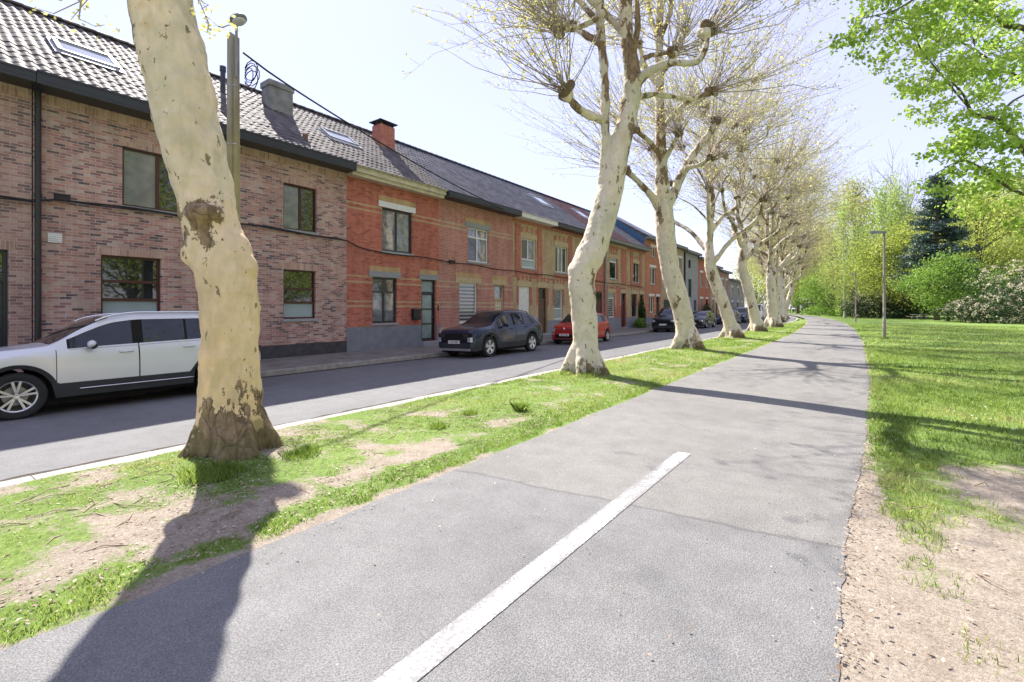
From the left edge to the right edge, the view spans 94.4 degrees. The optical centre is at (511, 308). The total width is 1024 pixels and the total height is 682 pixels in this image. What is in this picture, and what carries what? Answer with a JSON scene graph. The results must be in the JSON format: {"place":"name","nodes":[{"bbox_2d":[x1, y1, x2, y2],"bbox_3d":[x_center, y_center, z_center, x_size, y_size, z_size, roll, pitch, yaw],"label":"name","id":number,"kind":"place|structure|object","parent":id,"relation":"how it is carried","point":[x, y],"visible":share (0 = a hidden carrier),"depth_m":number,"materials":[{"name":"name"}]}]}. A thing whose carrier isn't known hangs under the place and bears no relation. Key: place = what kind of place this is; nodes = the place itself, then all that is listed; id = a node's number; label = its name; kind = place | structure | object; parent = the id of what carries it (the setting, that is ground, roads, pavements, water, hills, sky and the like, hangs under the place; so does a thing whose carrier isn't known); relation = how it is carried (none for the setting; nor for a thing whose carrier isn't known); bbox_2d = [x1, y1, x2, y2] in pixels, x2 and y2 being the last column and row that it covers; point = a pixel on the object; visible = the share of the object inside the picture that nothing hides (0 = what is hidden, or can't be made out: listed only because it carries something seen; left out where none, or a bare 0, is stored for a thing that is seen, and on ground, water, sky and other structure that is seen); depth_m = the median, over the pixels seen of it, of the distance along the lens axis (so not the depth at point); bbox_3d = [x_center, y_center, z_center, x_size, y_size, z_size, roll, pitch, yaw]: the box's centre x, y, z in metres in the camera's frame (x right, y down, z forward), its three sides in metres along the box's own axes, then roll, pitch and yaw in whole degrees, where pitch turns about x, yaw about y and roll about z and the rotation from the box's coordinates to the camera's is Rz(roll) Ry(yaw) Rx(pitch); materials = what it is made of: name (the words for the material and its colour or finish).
{"place":"outdoors","nodes":[
{"label":"outdoors","id":0,"kind":"place"},
{"bbox_2d":[0,316,794,479],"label":"road","id":1,"kind":"structure","parent":0,"point":[53,435],"depth_m":8.68,"materials":[{"name":"asphalt"}]},
{"bbox_2d":[0,311,260,419],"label":"parked suv","id":2,"kind":"object","parent":1,"relation":"on","point":[106,354],"visible":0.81,"depth_m":8.22,"materials":[{"name":"silver metal"}]},
{"bbox_2d":[49,321,741,402],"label":"gutter","id":3,"kind":"object","parent":1,"relation":"on","point":[338,368],"visible":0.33,"depth_m":13.83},
{"bbox_2d":[0,318,795,481],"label":"gutter","id":4,"kind":"object","parent":1,"relation":"on","point":[35,473],"visible":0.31,"depth_m":5.72,"materials":[{"name":"concrete"}]},
{"bbox_2d":[0,316,797,486],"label":"kerb","id":5,"kind":"structure","parent":1,"relation":"on","point":[130,458],"depth_m":5.62,"materials":[{"name":"concrete"}]},
{"bbox_2d":[438,309,542,356],"bbox_3d":[-0.697,0.905,18.309,2.225,1.675,4.561,-2,-1,36],"label":"parked suv","id":6,"kind":"object","parent":1,"relation":"on","point":[487,333],"visible":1,"depth_m":17.32,"materials":[{"name":"blue paint"}]},
{"bbox_2d":[260,323,722,376],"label":"kerb","id":7,"kind":"structure","parent":1,"relation":"on","point":[322,367],"depth_m":14.66,"materials":[{"name":"concrete"}]},
{"bbox_2d":[552,313,609,343],"bbox_3d":[3.523,0.971,23.956,2.010,1.542,3.661,-2,-1,36],"label":"parked car","id":8,"kind":"object","parent":1,"relation":"on","point":[562,331],"visible":0.59,"depth_m":23.28,"materials":[{"name":"red paint"}]},
{"bbox_2d":[652,307,674,331],"bbox_3d":[12.114,0.820,35.827,2.210,1.845,4.455,-2,-1,36],"label":"parked car","id":9,"kind":"object","parent":1,"relation":"on","point":[663,319],"visible":0.53,"depth_m":34.31,"materials":[{"name":"black paint"}]},
{"bbox_2d":[692,311,715,327],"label":"parked car","id":10,"kind":"object","parent":1,"relation":"on","point":[705,319],"visible":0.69,"depth_m":41.29,"materials":[{"name":"grey paint"}]},
{"bbox_2d":[716,310,740,323],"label":"parked car","id":11,"kind":"object","parent":1,"relation":"on","point":[737,314],"visible":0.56,"depth_m":50.91,"materials":[{"name":"grey paint"}]},
{"bbox_2d":[733,307,749,322],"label":"parked car","id":12,"kind":"object","parent":1,"relation":"on","point":[743,311],"visible":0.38,"depth_m":56.42,"materials":[{"name":"blue paint"}]},
{"bbox_2d":[725,251,766,303],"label":"park tree","id":13,"kind":"object","parent":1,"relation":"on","point":[755,291],"visible":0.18,"depth_m":147.59,"materials":[{"name":"green plant"}]},
{"bbox_2d":[758,304,766,319],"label":"parked van","id":14,"kind":"object","parent":1,"relation":"on","point":[762,310],"visible":0.41,"depth_m":67.12,"materials":[{"name":"white paint"}]},
{"bbox_2d":[722,203,836,318],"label":"plane tree","id":15,"kind":"object","parent":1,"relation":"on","point":[787,273],"visible":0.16,"depth_m":71.46,"materials":[{"name":"beige plant"}]},
{"bbox_2d":[751,241,821,285],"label":"plane tree","id":16,"kind":"object","parent":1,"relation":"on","point":[791,267],"visible":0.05,"depth_m":96.71,"materials":[{"name":"beige plant"}]},
{"bbox_2d":[749,225,833,290],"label":"plane tree","id":17,"kind":"object","parent":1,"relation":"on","point":[762,274],"visible":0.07,"depth_m":86.84,"materials":[{"name":"beige plant"}]},
{"bbox_2d":[730,192,856,320],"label":"plane tree","id":18,"kind":"object","parent":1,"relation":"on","point":[798,266],"visible":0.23,"depth_m":63.24,"materials":[{"name":"beige plant"}]},
{"bbox_2d":[750,188,846,312],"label":"plane tree","id":19,"kind":"object","parent":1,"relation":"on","point":[791,289],"visible":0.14,"depth_m":80.15,"materials":[{"name":"beige plant"}]},
{"bbox_2d":[0,319,806,649],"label":"verge","id":20,"kind":"structure","parent":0,"point":[58,549],"depth_m":4.15,"materials":[{"name":"plant"}]},
{"bbox_2d":[29,0,283,463],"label":"plane tree","id":21,"kind":"object","parent":20,"relation":"on","point":[220,261],"visible":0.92,"depth_m":5.34,"materials":[{"name":"beige plant"}]},
{"bbox_2d":[0,370,1023,589],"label":"fallen twigs","id":22,"kind":"object","parent":20,"relation":"on","point":[229,513],"visible":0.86,"depth_m":4.32,"materials":[{"name":"wood"}]},
{"bbox_2d":[174,336,889,485],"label":"grass tufts","id":23,"kind":"object","parent":20,"relation":"on","point":[519,407],"visible":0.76,"depth_m":4.89,"materials":[{"name":"plant"}]},
{"bbox_2d":[402,0,858,376],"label":"plane tree","id":24,"kind":"object","parent":20,"relation":"on","point":[583,355],"visible":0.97,"depth_m":11.87,"materials":[{"name":"beige plant"}]},
{"bbox_2d":[487,0,885,349],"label":"plane tree","id":25,"kind":"object","parent":20,"relation":"on","point":[662,197],"visible":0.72,"depth_m":19.06,"materials":[{"name":"beige plant"}]},
{"bbox_2d":[584,0,901,337],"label":"plane tree","id":26,"kind":"object","parent":20,"relation":"on","point":[731,328],"visible":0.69,"depth_m":25.93,"materials":[{"name":"beige plant"}]},
{"bbox_2d":[634,23,900,331],"bbox_3d":[16.675,-8.719,33.555,17.634,21.250,16.797,0,0,36],"label":"plane tree","id":27,"kind":"object","parent":20,"relation":"on","point":[757,324],"visible":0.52,"depth_m":33.37,"materials":[{"name":"beige plant"}]},
{"bbox_2d":[673,96,881,326],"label":"plane tree","id":28,"kind":"object","parent":20,"relation":"on","point":[772,319],"visible":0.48,"depth_m":40.59,"materials":[{"name":"beige plant"}]},
{"bbox_2d":[700,124,877,321],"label":"plane tree","id":29,"kind":"object","parent":20,"relation":"on","point":[789,221],"visible":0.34,"depth_m":48.34,"materials":[{"name":"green plant"}]},
{"bbox_2d":[721,137,872,322],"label":"plane tree","id":30,"kind":"object","parent":20,"relation":"on","point":[782,280],"visible":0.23,"depth_m":56.80,"materials":[{"name":"beige plant"}]},
{"bbox_2d":[790,285,830,313],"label":"bush","id":31,"kind":"object","parent":20,"relation":"on","point":[803,304],"visible":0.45,"depth_m":121.98,"materials":[{"name":"green plant"}]},
{"bbox_2d":[0,314,869,681],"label":"cycle path","id":32,"kind":"structure","parent":0,"point":[322,596],"depth_m":3.05,"materials":[{"name":"asphalt"}]},
{"bbox_2d":[373,452,689,681],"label":"path centre marking","id":33,"kind":"object","parent":32,"relation":"on","point":[420,662],"visible":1,"depth_m":2.80,"materials":[{"name":"white paint"}]},
{"bbox_2d":[747,230,826,303],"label":"park tree","id":34,"kind":"object","parent":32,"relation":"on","point":[760,279],"visible":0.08,"depth_m":127.63,"materials":[{"name":"green plant"}]},
{"bbox_2d":[260,326,652,370],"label":"pavement","id":35,"kind":"structure","parent":0,"point":[293,362],"depth_m":15.93,"materials":[{"name":"concrete"}]},
{"bbox_2d":[0,0,36,371],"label":"terraced house","id":36,"kind":"structure","parent":35,"relation":"on","point":[18,69],"depth_m":10.41,"materials":[{"name":"brown brick"}]},
{"bbox_2d":[0,250,7,346],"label":"door","id":37,"kind":"structure","parent":36,"relation":"in","point":[3,253],"depth_m":10.36,"materials":[{"name":"black glass"}]},
{"bbox_2d":[1,0,356,358],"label":"terraced house","id":38,"kind":"structure","parent":35,"relation":"on","point":[94,138],"depth_m":12.58,"materials":[{"name":"brown brick"}]},
{"bbox_2d":[54,193,70,201],"bbox_3d":[-10.398,-2.555,10.963,0.122,0.150,0.280,0,0,36],"label":"junction box","id":39,"kind":"object","parent":38,"relation":"attached to","point":[61,197],"visible":1,"depth_m":10.93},
{"bbox_2d":[101,255,159,313],"bbox_3d":[-9.782,-0.490,12.160,0.082,1.644,1.244,0,0,36],"label":"window","id":40,"kind":"structure","parent":38,"relation":"in","point":[128,284],"depth_m":12.15,"materials":[{"name":"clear glass"}]},
{"bbox_2d":[120,147,176,215],"bbox_3d":[-9.395,-3.296,12.583,0.210,1.592,1.640,0,0,36],"label":"window","id":41,"kind":"structure","parent":38,"relation":"in","point":[146,184],"depth_m":12.42,"materials":[{"name":"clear glass"}]},
{"bbox_2d":[0,197,335,239],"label":"cable","id":42,"kind":"object","parent":38,"relation":"attached to","point":[146,210],"visible":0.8,"depth_m":11.87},
{"bbox_2d":[282,269,317,321],"bbox_3d":[-7.076,-0.411,15.762,0.210,1.702,1.230,0,0,36],"label":"window","id":43,"kind":"structure","parent":38,"relation":"in","point":[298,285],"depth_m":15.79,"materials":[{"name":"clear glass"}]},
{"bbox_2d":[282,183,318,234],"bbox_3d":[-7.064,-3.271,15.778,0.210,1.582,1.270,0,0,36],"label":"window","id":44,"kind":"structure","parent":38,"relation":"in","point":[298,202],"depth_m":15.80,"materials":[{"name":"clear glass"}]},
{"bbox_2d":[226,13,259,221],"bbox_3d":[-6.548,-2.589,11.446,0.620,8.737,0.746,0,0,5],"label":"utility pole","id":45,"kind":"object","parent":35,"relation":"on","point":[233,100],"visible":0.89,"depth_m":11.32,"materials":[{"name":"grey metal"}]},
{"bbox_2d":[293,102,447,351],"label":"terraced house","id":46,"kind":"structure","parent":35,"relation":"on","point":[392,207],"depth_m":19.02,"materials":[{"name":"red brick"}]},
{"bbox_2d":[0,195,639,286],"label":"cable","id":47,"kind":"object","parent":46,"relation":"attached to","point":[285,230],"visible":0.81,"depth_m":15.61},
{"bbox_2d":[371,277,398,325],"bbox_3d":[-5.011,-0.266,18.594,0.210,1.872,1.300,0,0,36],"label":"window","id":48,"kind":"structure","parent":46,"relation":"in","point":[383,289],"depth_m":18.61,"materials":[{"name":"clear glass"}]},
{"bbox_2d":[381,208,413,255],"bbox_3d":[-4.643,-3.046,19.099,0.210,1.792,1.650,0,0,36],"label":"window","id":49,"kind":"structure","parent":46,"relation":"in","point":[396,225],"depth_m":19.12,"materials":[{"name":"clear glass"}]},
{"bbox_2d":[421,280,438,345],"bbox_3d":[-3.578,0.255,20.457,0.390,2.950,0.960,0,0,36],"label":"door","id":50,"kind":"structure","parent":46,"relation":"in","point":[427,286],"depth_m":20.58,"materials":[{"name":"grey glass"}]},
{"bbox_2d":[395,140,522,332],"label":"terraced house","id":51,"kind":"structure","parent":35,"relation":"on","point":[473,229],"depth_m":23.08,"materials":[{"name":"red brick"}]},
{"bbox_2d":[243,52,504,209],"bbox_3d":[-2.976,-5.570,18.660,0.048,1.302,15.985,0,0,26],"label":"cable","id":52,"kind":"object","parent":51,"relation":"attached to","point":[269,72],"visible":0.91,"depth_m":14.58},
{"bbox_2d":[459,283,475,324],"bbox_3d":[-2.106,-0.201,22.577,0.210,1.982,1.400,0,0,36],"label":"window","id":53,"kind":"structure","parent":51,"relation":"in","point":[467,291],"depth_m":22.61,"materials":[{"name":"white glass"}]},
{"bbox_2d":[467,227,489,264],"bbox_3d":[-1.679,-3.011,23.163,0.210,1.722,1.650,0,0,36],"label":"window","id":54,"kind":"structure","parent":51,"relation":"in","point":[477,238],"depth_m":23.26,"materials":[{"name":"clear glass"}]},
{"bbox_2d":[494,285,502,309],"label":"window","id":55,"kind":"structure","parent":51,"relation":"in","point":[498,289],"depth_m":24.66,"materials":[{"name":"glass"}]},
{"bbox_2d":[454,162,557,335],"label":"terraced house","id":56,"kind":"structure","parent":35,"relation":"on","point":[532,224],"depth_m":27.20,"materials":[{"name":"orange brick"}]},
{"bbox_2d":[521,238,536,270],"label":"window","id":57,"kind":"structure","parent":56,"relation":"in","point":[528,246],"depth_m":26.87,"materials":[{"name":"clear glass"}]},
{"bbox_2d":[538,288,549,335],"bbox_3d":[1.811,0.270,27.846,0.390,2.920,1.050,0,0,36],"label":"door","id":58,"kind":"structure","parent":56,"relation":"in","point":[541,291],"depth_m":28.07,"materials":[{"name":"brown wood"}]},
{"bbox_2d":[496,177,586,334],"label":"terraced house","id":59,"kind":"structure","parent":35,"relation":"on","point":[567,234],"depth_m":29.91,"materials":[{"name":"yellow brick"}]},
{"bbox_2d":[554,289,562,320],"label":"window","id":60,"kind":"structure","parent":59,"relation":"in","point":[557,292],"depth_m":29.46,"materials":[{"name":"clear glass"}]},
{"bbox_2d":[555,246,567,274],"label":"window","id":61,"kind":"structure","parent":59,"relation":"in","point":[560,253],"depth_m":29.76,"materials":[{"name":"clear glass"}]},
{"bbox_2d":[539,192,633,328],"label":"terraced house","id":62,"kind":"structure","parent":35,"relation":"on","point":[611,300],"depth_m":36.07,"materials":[{"name":"red brick"}]},
{"bbox_2d":[595,291,601,313],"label":"window","id":63,"kind":"structure","parent":62,"relation":"in","point":[598,295],"depth_m":33.71,"materials":[{"name":"clear glass"}]},
{"bbox_2d":[608,293,614,318],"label":"window","id":64,"kind":"structure","parent":62,"relation":"in","point":[611,295],"depth_m":35.92,"materials":[{"name":"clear glass"}]},
{"bbox_2d":[609,258,617,279],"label":"window","id":65,"kind":"structure","parent":62,"relation":"in","point":[612,261],"depth_m":36.07,"materials":[{"name":"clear glass"}]},
{"bbox_2d":[621,293,627,328],"bbox_3d":[8.806,0.280,37.436,0.390,2.900,1.050,0,0,36],"label":"door","id":66,"kind":"structure","parent":62,"relation":"in","point":[622,294],"depth_m":37.68,"materials":[{"name":"brown glass"}]},
{"bbox_2d":[581,207,650,327],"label":"terraced house","id":67,"kind":"structure","parent":35,"relation":"on","point":[636,265],"depth_m":39.57,"materials":[{"name":"yellow brick"}]},
{"bbox_2d":[632,294,636,317],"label":"window","id":68,"kind":"structure","parent":67,"relation":"in","point":[633,295],"depth_m":39.45,"materials":[{"name":"clear glass"}]},
{"bbox_2d":[633,263,638,282],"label":"window","id":69,"kind":"structure","parent":67,"relation":"in","point":[635,266],"depth_m":39.80,"materials":[{"name":"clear glass"}]},
{"bbox_2d":[615,216,660,325],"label":"terraced house","id":70,"kind":"structure","parent":35,"relation":"on","point":[652,287],"depth_m":42.53,"materials":[{"name":"orange brick"}]},
{"bbox_2d":[649,296,653,312],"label":"window","id":71,"kind":"structure","parent":70,"relation":"in","point":[650,297],"depth_m":42.57,"materials":[{"name":"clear glass"}]},
{"bbox_2d":[650,267,655,284],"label":"window","id":72,"kind":"structure","parent":70,"relation":"in","point":[652,270],"depth_m":43.09,"materials":[{"name":"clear glass"}]},
{"bbox_2d":[633,317,648,327],"bbox_3d":[10.534,1.268,38.876,1.024,1.084,1.801,0,0,36],"label":"front shrub","id":73,"kind":"object","parent":35,"relation":"on","point":[640,323],"visible":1,"depth_m":38.58,"materials":[{"name":"green plant"}]},
{"bbox_2d":[638,298,645,322],"bbox_3d":[10.963,0.431,39.963,0.731,2.721,0.698,0,0,36],"label":"conifer","id":74,"kind":"object","parent":35,"relation":"on","point":[642,310],"visible":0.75,"depth_m":39.88,"materials":[{"name":"green plant"}]},
{"bbox_2d":[661,244,687,307],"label":"terraced house","id":75,"kind":"structure","parent":35,"relation":"on","point":[665,302],"depth_m":46.81,"materials":[{"name":"red brick"}]},
{"bbox_2d":[683,249,701,310],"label":"terraced house","id":76,"kind":"structure","parent":35,"relation":"on","point":[690,267],"depth_m":52.76,"materials":[{"name":"grey paint"}]},
{"bbox_2d":[698,256,709,310],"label":"terraced house","id":77,"kind":"structure","parent":35,"relation":"on","point":[703,290],"depth_m":56.61,"materials":[{"name":"red brick"}]},
{"bbox_2d":[710,265,723,316],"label":"terraced house","id":78,"kind":"structure","parent":35,"relation":"on","point":[714,304],"depth_m":61.23,"materials":[{"name":"brick"}]},
{"bbox_2d":[719,269,732,314],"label":"terraced house","id":79,"kind":"structure","parent":35,"relation":"on","point":[724,275],"depth_m":66.33,"materials":[{"name":"grey brick"}]},
{"bbox_2d":[729,278,744,308],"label":"terraced house","id":80,"kind":"structure","parent":35,"relation":"on","point":[736,297],"depth_m":71.75,"materials":[{"name":"paint"}]},
{"bbox_2d":[14,0,1023,308],"label":"sky","id":81,"kind":"structure","parent":0,"point":[348,57],"materials":[{"name":"white"}]},
{"bbox_2d":[788,310,1023,681],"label":"lawn","id":82,"kind":"structure","parent":0,"point":[927,625],"depth_m":3.20,"materials":[{"name":"soil"}]},
{"bbox_2d":[0,346,1023,681],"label":"leaf litter","id":83,"kind":"object","parent":82,"relation":"on","point":[838,666],"visible":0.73,"depth_m":4.19,"materials":[{"name":"plant"}]},
{"bbox_2d":[787,223,848,313],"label":"park tree","id":84,"kind":"object","parent":82,"relation":"on","point":[817,259],"visible":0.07,"depth_m":126.84,"materials":[{"name":"green plant"}]},
{"bbox_2d":[799,305,837,315],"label":"green shrub","id":85,"kind":"object","parent":82,"relation":"on","point":[817,310],"visible":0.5,"depth_m":106.31,"materials":[{"name":"green plant"}]},
{"bbox_2d":[792,259,850,314],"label":"park tree","id":86,"kind":"object","parent":82,"relation":"on","point":[816,291],"visible":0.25,"depth_m":104.64,"materials":[{"name":"green plant"}]},
{"bbox_2d":[816,194,872,317],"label":"birch tree","id":87,"kind":"object","parent":82,"relation":"on","point":[843,259],"visible":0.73,"depth_m":81.69,"materials":[{"name":"green plant"}]},
{"bbox_2d":[826,307,865,315],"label":"green shrub","id":88,"kind":"object","parent":82,"relation":"on","point":[834,312],"visible":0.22,"depth_m":95.90,"materials":[{"name":"green plant"}]},
{"bbox_2d":[849,273,856,321],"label":"park lamp","id":89,"kind":"object","parent":82,"relation":"on","point":[855,296],"visible":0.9,"depth_m":57.12,"materials":[{"name":"grey metal"}]},
{"bbox_2d":[803,166,916,315],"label":"park tree","id":90,"kind":"object","parent":82,"relation":"on","point":[852,197],"visible":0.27,"depth_m":91.25,"materials":[{"name":"green plant"}]},
{"bbox_2d":[842,280,879,316],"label":"rhododendron","id":91,"kind":"object","parent":82,"relation":"on","point":[860,298],"visible":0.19,"depth_m":85.90,"materials":[{"name":"green plant"}]},
{"bbox_2d":[837,289,914,317],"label":"rhododendron","id":92,"kind":"object","parent":82,"relation":"on","point":[861,303],"visible":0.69,"depth_m":78.15,"materials":[{"name":"green plant"}]},
{"bbox_2d":[869,231,886,338],"bbox_3d":[19.869,-1.195,25.720,0.830,5.950,0.300,0,0,0],"label":"park lamp","id":93,"kind":"object","parent":82,"relation":"on","point":[884,289],"visible":0.9,"depth_m":25.67,"materials":[{"name":"grey metal"}]},
{"bbox_2d":[754,281,1016,314],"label":"wood","id":94,"kind":"object","parent":82,"relation":"on","point":[791,308],"visible":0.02,"depth_m":171.96,"materials":[{"name":"green plant"}]},
{"bbox_2d":[850,170,929,317],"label":"birch tree","id":95,"kind":"object","parent":82,"relation":"on","point":[891,213],"visible":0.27,"depth_m":81.27,"materials":[{"name":"green plant"}]},
{"bbox_2d":[865,139,928,263],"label":"bare tree","id":96,"kind":"object","parent":82,"relation":"on","point":[908,187],"visible":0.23,"depth_m":106.28,"materials":[{"name":"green plant"}]},
{"bbox_2d":[878,305,927,318],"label":"evergreen shrub","id":97,"kind":"object","parent":82,"relation":"on","point":[893,314],"visible":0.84,"depth_m":74.80,"materials":[{"name":"green plant"}]},
{"bbox_2d":[825,212,984,318],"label":"park tree","id":98,"kind":"object","parent":82,"relation":"on","point":[901,300],"visible":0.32,"depth_m":76.00,"materials":[{"name":"green plant"}]},
{"bbox_2d":[818,0,1023,240],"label":"maple tree","id":99,"kind":"object","parent":82,"relation":"on","point":[969,68],"visible":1,"depth_m":9.69,"materials":[{"name":"green plant"}]},
{"bbox_2d":[889,174,987,319],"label":"conifer","id":100,"kind":"object","parent":82,"relation":"on","point":[936,226],"visible":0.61,"depth_m":64.41,"materials":[{"name":"green plant"}]},
{"bbox_2d":[887,245,1019,320],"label":"bush","id":101,"kind":"object","parent":82,"relation":"on","point":[945,267],"visible":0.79,"depth_m":59.00,"materials":[{"name":"green plant"}]},
{"bbox_2d":[890,165,1023,316],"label":"park tree","id":102,"kind":"object","parent":82,"relation":"on","point":[980,227],"visible":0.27,"depth_m":69.22,"materials":[{"name":"green plant"}]},
{"bbox_2d":[934,297,1022,322],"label":"rhododendron","id":103,"kind":"object","parent":82,"relation":"on","point":[962,313],"visible":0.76,"depth_m":54.11,"materials":[{"name":"green plant"}]},
{"bbox_2d":[961,160,1023,267],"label":"park tree","id":104,"kind":"object","parent":82,"relation":"on","point":[1004,222],"visible":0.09,"depth_m":84.42,"materials":[{"name":"green plant"}]},
{"bbox_2d":[963,259,1023,323],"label":"rhododendron","id":105,"kind":"object","parent":82,"relation":"on","point":[1007,300],"visible":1,"depth_m":51.01,"materials":[{"name":"green plant"}]},
{"bbox_2d":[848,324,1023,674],"bbox_3d":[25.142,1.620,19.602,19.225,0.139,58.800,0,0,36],"label":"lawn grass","id":106,"kind":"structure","parent":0,"point":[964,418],"depth_m":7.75,"materials":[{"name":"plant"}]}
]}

